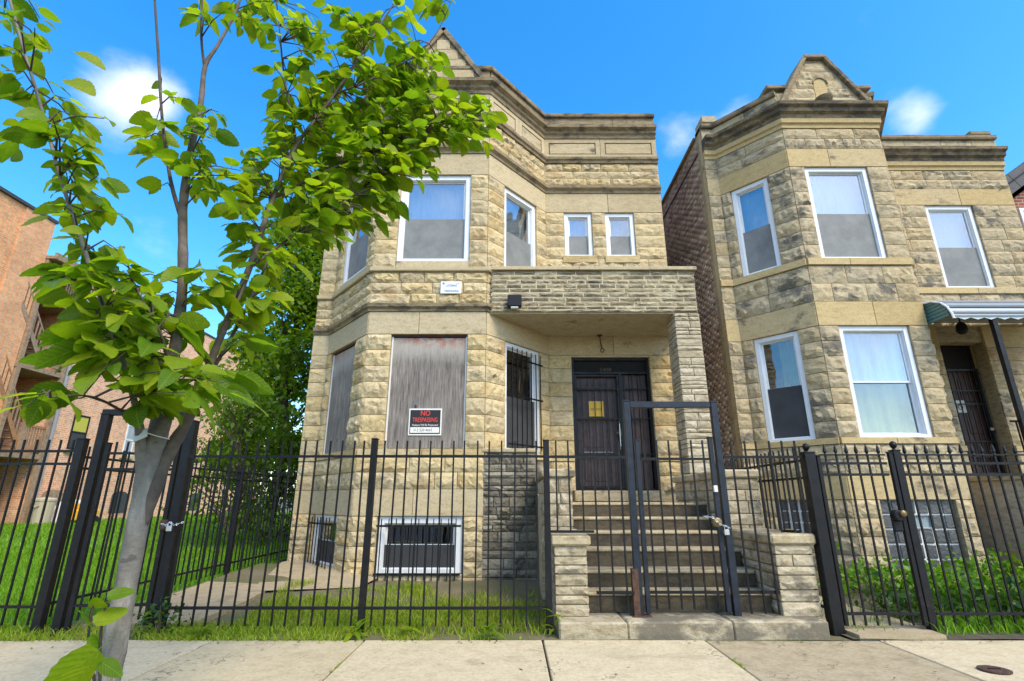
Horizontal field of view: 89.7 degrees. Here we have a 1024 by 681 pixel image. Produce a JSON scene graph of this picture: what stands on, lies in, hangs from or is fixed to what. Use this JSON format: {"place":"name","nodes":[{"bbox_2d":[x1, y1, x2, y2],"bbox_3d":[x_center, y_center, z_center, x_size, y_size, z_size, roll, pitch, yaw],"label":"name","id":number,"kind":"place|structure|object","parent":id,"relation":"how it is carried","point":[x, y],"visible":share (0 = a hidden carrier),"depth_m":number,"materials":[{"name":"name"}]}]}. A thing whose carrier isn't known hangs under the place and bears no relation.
{"place":"outdoors","nodes":[
{"label":"outdoors","id":0,"kind":"place"},
{"bbox_2d":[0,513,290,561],"bbox_3d":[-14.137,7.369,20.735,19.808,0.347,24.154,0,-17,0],"label":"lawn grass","id":1,"kind":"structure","parent":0,"point":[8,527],"depth_m":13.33,"materials":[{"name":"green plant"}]},
{"bbox_2d":[0,510,291,640],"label":"lawn","id":2,"kind":"structure","parent":0,"point":[86,609],"depth_m":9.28,"materials":[{"name":"green plant"}]},
{"bbox_2d":[30,497,57,524],"bbox_3d":[-17.450,6.333,19.108,0.700,1.000,0.730,0,-17,0],"label":"rubbish bin","id":3,"kind":"object","parent":2,"relation":"on","point":[38,508],"visible":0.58,"depth_m":18.94,"materials":[{"name":"beige plastic"}]},
{"bbox_2d":[0,438,90,635],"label":"iron fence","id":4,"kind":"object","parent":2,"relation":"on","point":[49,578],"visible":0.88,"depth_m":4.78,"materials":[{"name":"black metal"}]},
{"bbox_2d":[49,500,80,523],"bbox_3d":[-17.300,6.746,20.209,1.000,1.004,1.500,0,-17,0],"label":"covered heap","id":5,"kind":"object","parent":2,"relation":"on","point":[58,512],"visible":0.06,"depth_m":19.66,"materials":[{"name":"white"}]},
{"bbox_2d":[71,503,98,521],"bbox_3d":[-16.700,6.736,20.003,0.740,0.800,1.000,0,-17,0],"label":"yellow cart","id":6,"kind":"object","parent":2,"relation":"on","point":[96,519],"visible":0.16,"depth_m":19.70,"materials":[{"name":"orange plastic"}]},
{"bbox_2d":[0,620,227,640],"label":"verge grass","id":7,"kind":"structure","parent":2,"relation":"on","point":[73,631],"depth_m":4.44,"materials":[{"name":"green plant"}]},
{"bbox_2d":[0,186,268,524],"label":"brick flats","id":8,"kind":"structure","parent":2,"relation":"on","point":[25,321],"depth_m":19.60,"materials":[{"name":"brown brick"}]},
{"bbox_2d":[64,415,90,452],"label":"window","id":9,"kind":"structure","parent":8,"relation":"in","point":[79,429],"depth_m":21.35,"materials":[{"name":"black"}]},
{"bbox_2d":[119,424,133,458],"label":"window","id":10,"kind":"structure","parent":8,"relation":"in","point":[130,429],"depth_m":24.20,"materials":[{"name":"white plastic"}]},
{"bbox_2d":[49,446,296,616],"bbox_3d":[-4.300,3.015,8.676,0.068,1.670,8.040,0,-17,0],"label":"iron fence","id":11,"kind":"object","parent":2,"relation":"on","point":[100,591],"visible":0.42,"depth_m":7.55,"materials":[{"name":"black metal"}]},
{"bbox_2d":[161,374,303,548],"bbox_3d":[-6.223,2.724,11.711,3.160,4.015,2.808,0,-17,0],"label":"leafy tree","id":12,"kind":"object","parent":2,"relation":"on","point":[240,431],"visible":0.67,"depth_m":11.59,"materials":[{"name":"green plant"}]},
{"bbox_2d":[197,351,305,494],"bbox_3d":[-9.388,3.267,19.578,3.738,7.625,3.754,-15,-23,41],"label":"leafy tree","id":13,"kind":"object","parent":2,"relation":"on","point":[226,397],"visible":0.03,"depth_m":19.48,"materials":[{"name":"green plant"}]},
{"bbox_2d":[189,193,323,538],"bbox_3d":[-6.180,0.444,14.964,4.568,10.304,5.005,-5,-18,16],"label":"leafy tree","id":14,"kind":"object","parent":2,"relation":"on","point":[289,340],"visible":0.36,"depth_m":14.03,"materials":[{"name":"green plant"}]},
{"bbox_2d":[262,395,306,505],"bbox_3d":[-8.517,4.101,24.893,5.523,9.189,5.646,-9,-19,26],"label":"leafy tree","id":15,"kind":"object","parent":2,"relation":"on","point":[299,434],"visible":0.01,"depth_m":25.04,"materials":[{"name":"green plant"}]},
{"bbox_2d":[81,560,286,629],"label":"path","id":16,"kind":"structure","parent":0,"point":[215,597],"depth_m":5.86,"materials":[{"name":"concrete"}]},
{"bbox_2d":[9,563,851,640],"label":"front yard","id":17,"kind":"structure","parent":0,"point":[468,585],"depth_m":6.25,"materials":[{"name":"green plant"}]},
{"bbox_2d":[50,409,200,636],"bbox_3d":[-3.583,1.661,4.833,0.924,2.025,0.098,1,-17,-3],"label":"gateway","id":18,"kind":"object","parent":17,"relation":"on","point":[164,578],"visible":0.64,"depth_m":4.79,"materials":[{"name":"black metal"}]},
{"bbox_2d":[63,442,182,629],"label":"iron gate","id":19,"kind":"structure","parent":18,"relation":"attached to","point":[73,605],"depth_m":4.77,"materials":[{"name":"black metal"}]},
{"bbox_2d":[160,521,183,530],"bbox_3d":[-3.142,1.709,4.731,0.219,0.088,0.051,0,-17,0],"label":"padlock","id":20,"kind":"object","parent":19,"relation":"attached to","point":[168,528],"visible":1,"depth_m":4.73,"materials":[{"name":"silver metal"}]},
{"bbox_2d":[136,611,167,632],"bbox_3d":[-3.131,2.467,4.470,0.274,0.236,0.259,16,-24,-42],"label":"broadleaf weed","id":21,"kind":"object","parent":17,"relation":"on","point":[155,622],"visible":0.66,"depth_m":4.45,"materials":[{"name":"green plant"}]},
{"bbox_2d":[131,594,190,639],"bbox_3d":[-3.064,2.425,4.518,0.577,0.365,0.467,0,-17,0],"label":"leafy shrub","id":22,"kind":"object","parent":17,"relation":"on","point":[158,613],"visible":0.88,"depth_m":4.45,"materials":[{"name":"green plant"}]},
{"bbox_2d":[182,624,218,641],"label":"broadleaf weed","id":23,"kind":"object","parent":17,"relation":"on","point":[204,630],"visible":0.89,"depth_m":4.38,"materials":[{"name":"green plant"}]},
{"bbox_2d":[250,559,376,590],"bbox_3d":[-2.790,3.416,7.637,1.618,0.170,2.267,5,-18,-15],"label":"apron","id":24,"kind":"object","parent":17,"relation":"on","point":[310,572],"visible":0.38,"depth_m":7.27,"materials":[{"name":"concrete"}]},
{"bbox_2d":[338,618,368,641],"bbox_3d":[-1.322,2.488,4.380,0.313,0.170,0.258,12,-21,-34],"label":"broadleaf weed","id":25,"kind":"object","parent":17,"relation":"on","point":[356,633],"visible":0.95,"depth_m":4.39,"materials":[{"name":"green plant"}]},
{"bbox_2d":[161,438,634,633],"bbox_3d":[-1.010,1.779,4.768,4.221,1.722,0.066,0,-17,0],"label":"iron fence","id":26,"kind":"object","parent":17,"relation":"on","point":[362,607],"visible":0.96,"depth_m":4.75,"materials":[{"name":"black metal"}]},
{"bbox_2d":[390,626,422,637],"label":"broadleaf weed","id":27,"kind":"object","parent":17,"relation":"on","point":[407,628],"visible":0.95,"depth_m":4.37,"materials":[{"name":"green plant"}]},
{"bbox_2d":[439,602,456,615],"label":"broadleaf weed","id":28,"kind":"object","parent":17,"relation":"on","point":[451,604],"visible":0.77,"depth_m":5.04,"materials":[{"name":"green plant"}]},
{"bbox_2d":[475,622,504,638],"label":"broadleaf weed","id":29,"kind":"object","parent":17,"relation":"on","point":[489,626],"visible":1,"depth_m":4.38,"materials":[{"name":"green plant"}]},
{"bbox_2d":[540,608,562,634],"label":"broadleaf weed","id":30,"kind":"object","parent":17,"relation":"on","point":[555,623],"visible":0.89,"depth_m":4.47,"materials":[{"name":"green plant"}]},
{"bbox_2d":[534,469,830,641],"bbox_3d":[1.585,2.457,6.533,2.500,1.510,4.175,0,-17,0],"label":"stone stoop","id":31,"kind":"object","parent":17,"relation":"on","point":[575,596],"visible":0.78,"depth_m":4.80,"materials":[{"name":"beige stone"}]},
{"bbox_2d":[622,400,741,617],"bbox_3d":[1.560,1.535,4.885,0.980,1.948,0.140,0,-17,0],"label":"gateway","id":32,"kind":"object","parent":31,"relation":"on","point":[637,596],"visible":0.99,"depth_m":4.87,"materials":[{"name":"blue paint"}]},
{"bbox_2d":[634,437,731,613],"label":"iron gate","id":33,"kind":"structure","parent":32,"relation":"attached to","point":[724,571],"depth_m":4.80,"materials":[{"name":"black metal"}]},
{"bbox_2d":[704,516,730,534],"bbox_3d":[1.905,1.708,4.753,0.258,0.171,0.050,1,-17,-5],"label":"padlock","id":34,"kind":"object","parent":33,"relation":"attached to","point":[726,531],"visible":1,"depth_m":4.74,"materials":[{"name":"silver metal"}]},
{"bbox_2d":[723,441,809,613],"bbox_3d":[2.420,1.709,4.810,0.741,1.520,0.049,0,-17,1],"label":"iron fence","id":35,"kind":"object","parent":31,"relation":"on","point":[763,592],"visible":1,"depth_m":4.83,"materials":[{"name":"black metal"}]},
{"bbox_2d":[0,640,1023,680],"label":"sidewalk","id":36,"kind":"structure","parent":0,"point":[465,660],"depth_m":3.75,"materials":[{"name":"concrete"}]},
{"bbox_2d":[0,0,507,680],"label":"street tree","id":37,"kind":"object","parent":36,"relation":"on","point":[128,318],"visible":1,"depth_m":2.68,"materials":[{"name":"green plant"}]},
{"bbox_2d":[133,428,169,441],"bbox_3d":[-1.553,0.409,2.213,0.136,0.063,0.044,7,-19,-22],"label":"paper tag","id":38,"kind":"object","parent":37,"relation":"attached to","point":[143,434],"visible":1,"depth_m":2.20,"materials":[{"name":"white"}]},
{"bbox_2d":[5,630,529,641],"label":"edge grass","id":39,"kind":"structure","parent":36,"relation":"on","point":[177,637],"depth_m":4.30,"materials":[{"name":"green plant"}]},
{"bbox_2d":[976,665,1012,674],"bbox_3d":[3.310,2.255,3.531,0.190,0.012,0.188,0,-17,0],"label":"valve cover","id":40,"kind":"object","parent":36,"relation":"on","point":[994,669],"visible":1,"depth_m":3.52,"materials":[{"name":"metal"}]},
{"bbox_2d":[0,0,1023,500],"label":"sky","id":41,"kind":"structure","parent":0,"point":[942,67],"materials":[{"name":"blue"}]},
{"bbox_2d":[256,501,1023,642],"bbox_3d":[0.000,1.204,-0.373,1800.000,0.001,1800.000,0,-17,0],"label":"ground","id":42,"kind":"structure","parent":0,"point":[831,640],"depth_m":4.86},
{"bbox_2d":[287,26,714,581],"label":"greystone house","id":43,"kind":"structure","parent":42,"relation":"on","point":[555,220],"depth_m":8.78,"materials":[{"name":"stone"}]},
{"bbox_2d":[311,514,339,566],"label":"basement window","id":44,"kind":"structure","parent":43,"relation":"in","point":[331,517],"depth_m":8.24,"materials":[{"name":"white plastic"}]},
{"bbox_2d":[342,207,368,284],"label":"window","id":45,"kind":"structure","parent":43,"relation":"in","point":[356,253],"depth_m":9.69,"materials":[{"name":"glass"}]},
{"bbox_2d":[376,516,461,572],"bbox_3d":[-1.340,3.006,7.632,1.234,0.764,0.440,0,-17,0],"label":"basement window","id":46,"kind":"structure","parent":43,"relation":"in","point":[422,519],"depth_m":7.46,"materials":[{"name":"white plastic"}]},
{"bbox_2d":[408,409,441,434],"bbox_3d":[-1.343,1.258,7.956,0.510,0.415,0.015,0,-17,0],"label":"warning sign","id":47,"kind":"object","parent":43,"relation":"attached to","point":[425,421],"visible":1,"depth_m":7.95,"materials":[{"name":"black"}]},
{"bbox_2d":[396,176,470,260],"bbox_3d":[-1.350,-2.118,9.103,1.234,1.684,0.220,0,-17,0],"label":"window","id":48,"kind":"structure","parent":43,"relation":"in","point":[437,228],"depth_m":9.02,"materials":[{"name":"clear glass"}]},
{"bbox_2d":[440,281,461,292],"bbox_3d":[-1.008,-0.879,8.511,0.345,0.215,0.008,0,-17,0],"label":"sign","id":49,"kind":"object","parent":43,"relation":"attached to","point":[451,286],"visible":1,"depth_m":8.51,"materials":[{"name":"white"}]},
{"bbox_2d":[507,295,521,308],"bbox_3d":[0.041,-0.627,8.404,0.230,0.225,0.115,0,-17,0],"label":"floodlight","id":50,"kind":"object","parent":43,"relation":"attached to","point":[514,301],"visible":1,"depth_m":8.35,"materials":[{"name":"black plastic"}]},
{"bbox_2d":[504,188,535,265],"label":"window","id":51,"kind":"structure","parent":43,"relation":"in","point":[517,252],"depth_m":9.83,"materials":[{"name":"clear glass"}]},
{"bbox_2d":[504,342,539,453],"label":"window","id":52,"kind":"structure","parent":43,"relation":"in","point":[508,360],"depth_m":8.85,"materials":[{"name":"white plastic"}]},
{"bbox_2d":[564,214,592,255],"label":"window","id":53,"kind":"structure","parent":43,"relation":"in","point":[577,235],"depth_m":10.35,"materials":[{"name":"white plastic"}]},
{"bbox_2d":[576,377,621,485],"bbox_3d":[1.557,1.622,9.307,0.815,2.045,0.100,0,-17,0],"label":"door","id":54,"kind":"structure","parent":43,"relation":"in","point":[583,382],"depth_m":9.31,"materials":[{"name":"brown paint"}]},
{"bbox_2d":[574,375,624,488],"bbox_3d":[1.557,1.595,9.211,0.815,2.030,0.098,0,-17,0],"label":"security door","id":55,"kind":"structure","parent":43,"relation":"in","point":[617,382],"depth_m":9.23,"materials":[{"name":"black metal"}]},
{"bbox_2d":[589,401,603,416],"bbox_3d":[1.539,1.249,9.403,0.270,0.280,0.006,0,-17,0],"label":"door notice","id":56,"kind":"object","parent":55,"relation":"attached to","point":[597,407],"depth_m":9.40,"materials":[{"name":"yellow paper"}]},
{"bbox_2d":[597,334,604,352],"bbox_3d":[1.641,0.068,9.525,0.122,0.349,0.099,0,-17,0],"label":"hanging bracket","id":57,"kind":"object","parent":43,"relation":"hanging from","point":[599,335],"visible":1,"depth_m":9.51,"materials":[{"name":"metal"}]},
{"bbox_2d":[605,214,635,255],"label":"window","id":58,"kind":"structure","parent":43,"relation":"in","point":[620,237],"depth_m":10.35,"materials":[{"name":"white plastic"}]},
{"bbox_2d":[661,54,1023,583],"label":"neighbouring greystone","id":59,"kind":"structure","parent":42,"relation":"on","point":[824,236],"depth_m":9.25,"materials":[{"name":"stone"}]},
{"bbox_2d":[731,178,780,276],"bbox_3d":[4.586,-2.073,9.603,0.220,1.814,0.674,16,-23,-41],"label":"window","id":60,"kind":"structure","parent":59,"relation":"in","point":[755,226],"depth_m":9.60,"materials":[{"name":"clear glass"}]},
{"bbox_2d":[754,331,815,441],"bbox_3d":[4.697,0.815,8.754,0.440,1.794,0.724,16,-23,-41],"label":"window","id":61,"kind":"structure","parent":59,"relation":"in","point":[787,410],"depth_m":8.65,"materials":[{"name":"glass"}]},
{"bbox_2d":[779,500,811,533],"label":"glass block window","id":62,"kind":"structure","parent":59,"relation":"in","point":[783,501],"depth_m":8.13,"materials":[{"name":"grey glass"}]},
{"bbox_2d":[804,168,886,257],"bbox_3d":[5.825,-2.218,9.134,1.124,1.814,0.220,0,-17,0],"label":"window","id":63,"kind":"structure","parent":59,"relation":"in","point":[843,230],"depth_m":9.06,"materials":[{"name":"clear glass"}]},
{"bbox_2d":[838,326,932,436],"bbox_3d":[5.880,0.662,8.260,1.134,1.794,0.253,0,-17,0],"label":"window","id":64,"kind":"structure","parent":59,"relation":"in","point":[882,406],"depth_m":8.29,"materials":[{"name":"glass"}]},
{"bbox_2d":[880,500,965,572],"bbox_3d":[5.965,2.854,7.495,1.110,1.020,0.072,0,-17,0],"label":"glass block window","id":65,"kind":"structure","parent":59,"relation":"in","point":[951,532],"depth_m":7.49,"materials":[{"name":"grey glass"}]},
{"bbox_2d":[925,206,993,287],"bbox_3d":[8.885,-1.843,10.348,0.964,1.814,0.220,0,-17,0],"label":"window","id":66,"kind":"structure","parent":59,"relation":"in","point":[962,265],"depth_m":10.27,"materials":[{"name":"glass"}]},
{"bbox_2d":[946,371,996,471],"bbox_3d":[8.405,1.502,9.571,0.750,1.930,0.065,0,-17,0],"label":"door","id":67,"kind":"structure","parent":59,"relation":"in","point":[950,372],"depth_m":9.55,"materials":[{"name":"black metal"}]},
{"bbox_2d":[954,400,966,412],"bbox_3d":[8.355,1.233,9.612,0.240,0.230,0.014,0,-17,0],"label":"door sticker","id":68,"kind":"object","parent":67,"relation":"attached to","point":[960,409],"depth_m":9.61,"materials":[{"name":"white paper"}]},
{"bbox_2d":[922,300,1023,441],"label":"door awning","id":69,"kind":"object","parent":59,"relation":"attached to","point":[993,313],"depth_m":8.01,"materials":[{"name":"grey metal"}]},
{"bbox_2d":[955,318,968,334],"bbox_3d":[7.650,-0.326,8.789,0.170,0.440,0.162,0,-17,0],"label":"porch lamp","id":70,"kind":"object","parent":69,"relation":"hanging from","point":[961,327],"visible":0.88,"depth_m":8.71,"materials":[{"name":"black plastic"}]},
{"bbox_2d":[946,369,1005,472],"bbox_3d":[8.405,1.454,9.414,0.750,1.930,0.075,0,-17,0],"label":"security door","id":71,"kind":"structure","parent":59,"relation":"in","point":[981,391],"depth_m":9.46,"materials":[{"name":"black metal"}]},
{"bbox_2d":[1009,420,1023,451],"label":"handrail","id":72,"kind":"object","parent":59,"relation":"on","point":[1018,430],"visible":1,"depth_m":7.51,"materials":[{"name":"black metal"}]},
{"bbox_2d":[1005,162,1023,229],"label":"red brick house","id":73,"kind":"structure","parent":42,"relation":"on","point":[1015,178],"depth_m":10.69,"materials":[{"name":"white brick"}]},
{"bbox_2d":[1017,208,1023,229],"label":"window","id":74,"kind":"structure","parent":73,"relation":"in","point":[1020,210],"depth_m":10.63,"materials":[{"name":"white plastic"}]},
{"bbox_2d":[705,640,745,669],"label":"joint grass","id":75,"kind":"structure","parent":0,"point":[740,665],"depth_m":3.68,"materials":[{"name":"green plant"}]},
{"bbox_2d":[783,529,800,532],"bbox_3d":[2.687,1.831,4.950,0.060,0.030,0.160,12,-21,-33],"label":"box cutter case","id":76,"kind":"object","parent":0,"point":[792,530],"visible":0.74,"depth_m":4.92,"materials":[{"name":"plastic"}]},
{"bbox_2d":[818,596,946,641],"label":"path","id":77,"kind":"structure","parent":0,"point":[905,632],"depth_m":4.49,"materials":[{"name":"concrete"}]},
{"bbox_2d":[815,443,928,625],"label":"iron gate","id":78,"kind":"structure","parent":77,"relation":"on","point":[899,520],"depth_m":4.74,"materials":[{"name":"black metal"}]},
{"bbox_2d":[817,577,1023,640],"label":"neighbouring yard","id":79,"kind":"structure","parent":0,"point":[986,635],"depth_m":4.55,"materials":[{"name":"green plant"}]},
{"bbox_2d":[715,446,825,617],"bbox_3d":[2.966,2.210,6.126,0.064,1.640,2.652,0,-17,1],"label":"iron fence","id":80,"kind":"object","parent":79,"relation":"on","point":[782,479],"visible":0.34,"depth_m":5.65,"materials":[{"name":"black metal"}]},
{"bbox_2d":[799,441,939,637],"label":"gate posts","id":81,"kind":"object","parent":79,"relation":"on","point":[827,576],"visible":0.91,"depth_m":4.71,"materials":[{"name":"black metal"}]},
{"bbox_2d":[813,541,932,601],"bbox_3d":[4.372,2.965,6.375,1.429,0.875,1.394,0,-17,0],"label":"leafy shrub","id":82,"kind":"object","parent":79,"relation":"on","point":[851,574],"visible":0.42,"depth_m":6.30,"materials":[{"name":"green plant"}]},
{"bbox_2d":[820,596,1023,634],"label":"grass","id":83,"kind":"structure","parent":79,"relation":"on","point":[950,623],"depth_m":4.61,"materials":[{"name":"green plant"}]},
{"bbox_2d":[847,571,1005,640],"bbox_3d":[4.135,2.679,5.149,1.396,0.654,1.119,0,-17,0],"label":"leafy shrub","id":84,"kind":"object","parent":79,"relation":"on","point":[904,607],"visible":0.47,"depth_m":5.14,"materials":[{"name":"green plant"}]},
{"bbox_2d":[859,553,1020,598],"bbox_3d":[5.136,3.013,6.367,1.438,0.688,1.580,0,-17,0],"label":"leafy shrub","id":85,"kind":"object","parent":79,"relation":"on","point":[935,570],"visible":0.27,"depth_m":6.22,"materials":[{"name":"green plant"}]},
{"bbox_2d":[886,565,1012,611],"bbox_3d":[4.973,2.846,5.733,1.186,0.642,1.242,8,-19,-25],"label":"leafy shrub","id":86,"kind":"object","parent":79,"relation":"on","point":[940,577],"visible":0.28,"depth_m":5.80,"materials":[{"name":"green plant"}]},
{"bbox_2d":[901,443,1023,625],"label":"iron fence","id":87,"kind":"object","parent":79,"relation":"on","point":[967,475],"visible":0.99,"depth_m":4.81,"materials":[{"name":"black metal"}]},
{"bbox_2d":[926,539,1023,595],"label":"leafy shrub","id":88,"kind":"object","parent":79,"relation":"on","point":[997,574],"visible":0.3,"depth_m":6.37,"materials":[{"name":"green plant"}]},
{"bbox_2d":[933,570,1023,640],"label":"leafy shrub","id":89,"kind":"object","parent":79,"relation":"on","point":[1014,595],"visible":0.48,"depth_m":5.11,"materials":[{"name":"green plant"}]},
{"bbox_2d":[959,606,998,628],"bbox_3d":[4.254,2.561,4.736,0.463,0.148,0.496,5,-18,-15],"label":"strap leaf plant","id":90,"kind":"object","parent":79,"relation":"on","point":[985,616],"visible":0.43,"depth_m":4.70,"materials":[{"name":"green plant"}]},
{"bbox_2d":[970,571,1023,601],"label":"leafy shrub","id":91,"kind":"object","parent":79,"relation":"on","point":[1008,587],"visible":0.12,"depth_m":5.53,"materials":[{"name":"green plant"}]},
{"bbox_2d":[994,543,1023,585],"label":"leafy shrub","id":92,"kind":"object","parent":79,"relation":"on","point":[1014,563],"visible":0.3,"depth_m":6.53,"materials":[{"name":"green plant"}]}
]}

